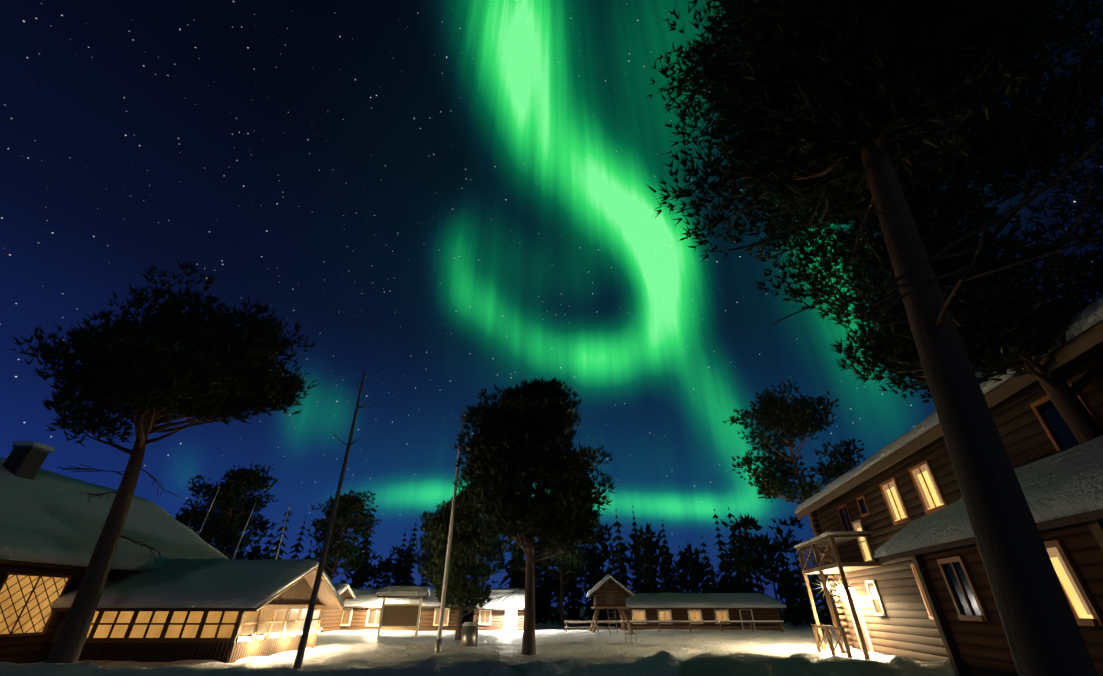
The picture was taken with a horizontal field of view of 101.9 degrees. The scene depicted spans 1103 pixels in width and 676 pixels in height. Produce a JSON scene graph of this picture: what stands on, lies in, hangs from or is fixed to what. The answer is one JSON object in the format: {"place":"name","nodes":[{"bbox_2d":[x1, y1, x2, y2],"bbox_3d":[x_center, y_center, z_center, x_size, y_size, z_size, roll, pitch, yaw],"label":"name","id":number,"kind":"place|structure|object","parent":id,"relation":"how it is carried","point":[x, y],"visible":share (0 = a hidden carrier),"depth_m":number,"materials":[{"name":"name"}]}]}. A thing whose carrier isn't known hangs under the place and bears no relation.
{"place":"outdoors","nodes":[
{"label":"outdoors","id":0,"kind":"place"},
{"bbox_2d":[0,607,954,675],"bbox_3d":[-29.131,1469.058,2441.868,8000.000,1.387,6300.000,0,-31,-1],"label":"snow ground","id":1,"kind":"structure","parent":0,"point":[791,650],"depth_m":15.63,"materials":[{"name":"white snow"}]},
{"bbox_2d":[8,257,319,663],"bbox_3d":[-12.632,4.185,14.693,8.006,11.950,8.502,-13,-33,21],"label":"pine","id":2,"kind":"object","parent":1,"relation":"on","point":[165,364],"visible":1,"depth_m":13.97,"materials":[{"name":"green plant"}]},
{"bbox_2d":[0,441,343,663],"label":"log lodge","id":3,"kind":"structure","parent":1,"relation":"on","point":[190,594],"depth_m":17.08,"materials":[{"name":"brown wood"}]},
{"bbox_2d":[243,628,321,640],"bbox_3d":[-11.474,12.809,19.390,0.390,0.205,6.130,0,-31,-1],"label":"railing","id":4,"kind":"object","parent":3,"relation":"attached to","point":[249,639],"visible":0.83,"depth_m":18.37,"materials":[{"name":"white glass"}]},
{"bbox_2d":[178,463,277,553],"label":"pine","id":5,"kind":"object","parent":1,"relation":"on","point":[233,495],"visible":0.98,"depth_m":43.40,"materials":[{"name":"green plant"}]},
{"bbox_2d":[188,483,289,558],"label":"trunks","id":6,"kind":"object","parent":1,"relation":"on","point":[199,533],"visible":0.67,"depth_m":40.58,"materials":[{"name":"brown wood"}]},
{"bbox_2d":[293,372,380,668],"bbox_3d":[-5.782,4.721,11.699,0.895,7.916,1.843,27,-40,-37],"label":"bare tree trunk","id":7,"kind":"object","parent":1,"relation":"on","point":[305,634],"visible":0.98,"depth_m":11.68,"materials":[{"name":"brown wood"}]},
{"bbox_2d":[319,583,355,632],"bbox_3d":[-21.814,21.905,35.997,10.160,3.870,6.199,0,-31,-1],"label":"cabin","id":8,"kind":"object","parent":1,"relation":"on","point":[331,620],"visible":0.02,"depth_m":35.88,"materials":[{"name":"brown wood"}]},
{"bbox_2d":[307,490,380,580],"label":"pine","id":9,"kind":"object","parent":1,"relation":"on","point":[349,505],"visible":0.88,"depth_m":47.58,"materials":[{"name":"green plant"}]},
{"bbox_2d":[375,586,429,635],"bbox_3d":[-10.558,19.260,31.310,3.560,3.376,1.308,0,-31,-1],"label":"notice board","id":10,"kind":"object","parent":1,"relation":"on","point":[399,615],"visible":0.96,"depth_m":31.34,"materials":[{"name":"brown wood"}]},
{"bbox_2d":[340,588,468,630],"bbox_3d":[-13.361,24.369,39.857,12.360,3.621,7.188,0,-31,-1],"label":"cabin","id":11,"kind":"object","parent":1,"relation":"on","point":[362,610],"visible":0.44,"depth_m":37.13,"materials":[{"name":"brown wood"}]},
{"bbox_2d":[409,508,441,569],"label":"pine","id":12,"kind":"object","parent":1,"relation":"on","point":[423,557],"visible":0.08,"depth_m":50.09,"materials":[{"name":"green plant"}]},
{"bbox_2d":[434,411,464,652],"bbox_3d":[-4.965,9.051,22.338,0.304,11.435,0.320,0,-31,-1],"label":"flagpole","id":13,"kind":"object","parent":1,"relation":"on","point":[438,645],"visible":0.77,"depth_m":21.13,"materials":[{"name":"grey metal"}]},
{"bbox_2d":[416,489,517,639],"bbox_3d":[-5.408,14.077,28.457,6.459,9.129,6.106,0,-31,-1],"label":"pine","id":14,"kind":"object","parent":1,"relation":"on","point":[470,538],"visible":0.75,"depth_m":27.25,"materials":[{"name":"green plant"}]},
{"bbox_2d":[461,622,478,646],"bbox_3d":[-4.161,15.202,22.735,0.897,1.300,0.920,0,-31,-1],"label":"trash can","id":15,"kind":"object","parent":1,"relation":"on","point":[469,635],"visible":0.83,"depth_m":22.53,"materials":[{"name":"grey metal"}]},
{"bbox_2d":[467,588,524,629],"bbox_3d":[-4.461,24.404,39.953,5.560,3.660,5.202,0,-31,-1],"label":"hut","id":16,"kind":"object","parent":1,"relation":"on","point":[505,614],"visible":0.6,"depth_m":38.04,"materials":[{"name":"brown wood"}]},
{"bbox_2d":[168,502,832,626],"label":"forest treeline","id":17,"kind":"object","parent":1,"relation":"on","point":[743,565],"visible":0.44,"depth_m":54.59,"materials":[{"name":"green plant"}]},
{"bbox_2d":[451,375,616,655],"bbox_3d":[-0.772,7.588,20.816,7.783,12.379,7.987,0,-31,-1],"label":"pine","id":18,"kind":"object","parent":1,"relation":"on","point":[524,436],"visible":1,"depth_m":19.46,"materials":[{"name":"green plant"}]},
{"bbox_2d":[536,512,591,625],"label":"pine","id":19,"kind":"object","parent":1,"relation":"on","point":[570,565],"visible":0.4,"depth_m":47.75,"materials":[{"name":"green plant"}]},
{"bbox_2d":[586,574,633,633],"bbox_3d":[4.543,20.946,34.996,3.486,4.372,4.005,0,-31,-1],"label":"storehouse on stilts","id":20,"kind":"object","parent":1,"relation":"on","point":[607,591],"visible":0.83,"depth_m":34.50,"materials":[{"name":"brown wood"}]},
{"bbox_2d":[605,622,642,644],"bbox_3d":[3.774,15.389,23.367,2.261,0.954,0.520,22,-37,-31],"label":"kicksled","id":21,"kind":"object","parent":1,"relation":"on","point":[631,634],"visible":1,"depth_m":23.43,"materials":[{"name":"grey metal"}]},
{"bbox_2d":[564,620,784,631],"bbox_3d":[9.595,22.631,34.770,17.200,1.160,0.120,0,-31,-1],"label":"rail fence","id":22,"kind":"object","parent":1,"relation":"on","point":[681,621],"visible":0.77,"depth_m":34.96,"materials":[{"name":"brown wood"}]},
{"bbox_2d":[613,592,786,629],"bbox_3d":[12.728,25.143,40.875,14.560,3.342,7.194,0,-31,-1],"label":"long cabin","id":23,"kind":"object","parent":1,"relation":"on","point":[700,606],"visible":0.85,"depth_m":38.29,"materials":[{"name":"brown wood"}]},
{"bbox_2d":[724,378,867,635],"bbox_3d":[19.484,12.782,35.082,10.458,18.169,8.260,-26,-40,36],"label":"pine","id":24,"kind":"object","parent":1,"relation":"on","point":[793,417],"visible":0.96,"depth_m":36.34,"materials":[{"name":"green plant"}]},
{"bbox_2d":[645,0,1102,675],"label":"pine","id":25,"kind":"object","parent":1,"relation":"on","point":[819,98],"visible":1,"depth_m":5.88,"materials":[{"name":"green plant"}]},
{"bbox_2d":[732,0,1102,444],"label":"pine","id":26,"kind":"object","parent":1,"relation":"on","point":[1000,330],"visible":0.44,"depth_m":10.42,"materials":[{"name":"green plant"}]},
{"bbox_2d":[794,297,1102,675],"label":"house","id":27,"kind":"structure","parent":1,"relation":"on","point":[903,566],"depth_m":10.40,"materials":[{"name":"brown wood"}]},
{"bbox_2d":[887,253,1101,402],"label":"pine","id":28,"kind":"object","parent":1,"relation":"on","point":[925,387],"depth_m":25.30,"materials":[{"name":"green plant"}]},
{"bbox_2d":[0,0,1102,606],"label":"sky","id":29,"kind":"structure","parent":0,"point":[451,200],"materials":[{"name":"blue"}]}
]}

